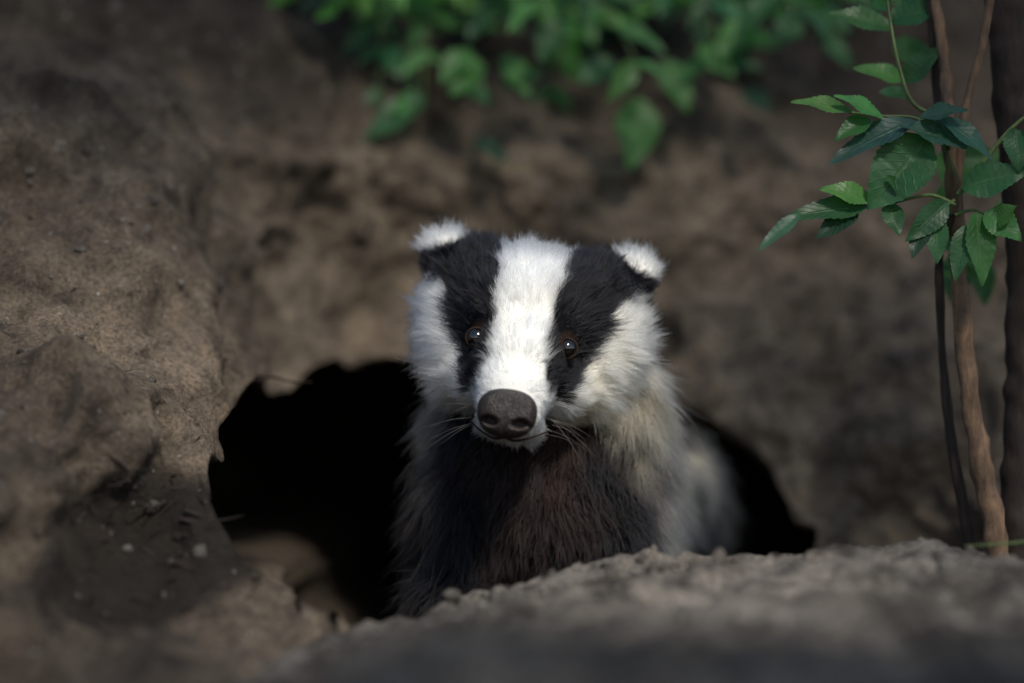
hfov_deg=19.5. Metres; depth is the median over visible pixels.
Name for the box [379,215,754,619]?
badger
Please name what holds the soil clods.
on the ground
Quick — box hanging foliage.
[268,0,901,170]
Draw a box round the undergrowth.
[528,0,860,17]
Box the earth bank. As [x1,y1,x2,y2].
[0,0,1006,682]
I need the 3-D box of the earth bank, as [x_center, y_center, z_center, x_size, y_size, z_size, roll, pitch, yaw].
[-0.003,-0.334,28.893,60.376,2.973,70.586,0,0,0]
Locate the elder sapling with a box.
[757,0,1023,557]
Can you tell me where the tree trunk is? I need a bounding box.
[984,0,1023,560]
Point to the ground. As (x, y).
(955, 635)
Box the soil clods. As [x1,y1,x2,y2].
[0,0,1023,682]
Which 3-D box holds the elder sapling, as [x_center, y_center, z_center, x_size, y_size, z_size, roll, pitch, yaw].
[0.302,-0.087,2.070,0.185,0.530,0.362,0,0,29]
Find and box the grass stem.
[965,540,1023,546]
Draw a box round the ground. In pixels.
[250,539,1023,682]
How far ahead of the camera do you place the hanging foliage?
2.42 m
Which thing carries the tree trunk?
on the ground
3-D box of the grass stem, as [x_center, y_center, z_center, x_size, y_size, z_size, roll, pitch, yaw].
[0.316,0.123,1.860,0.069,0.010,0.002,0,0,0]

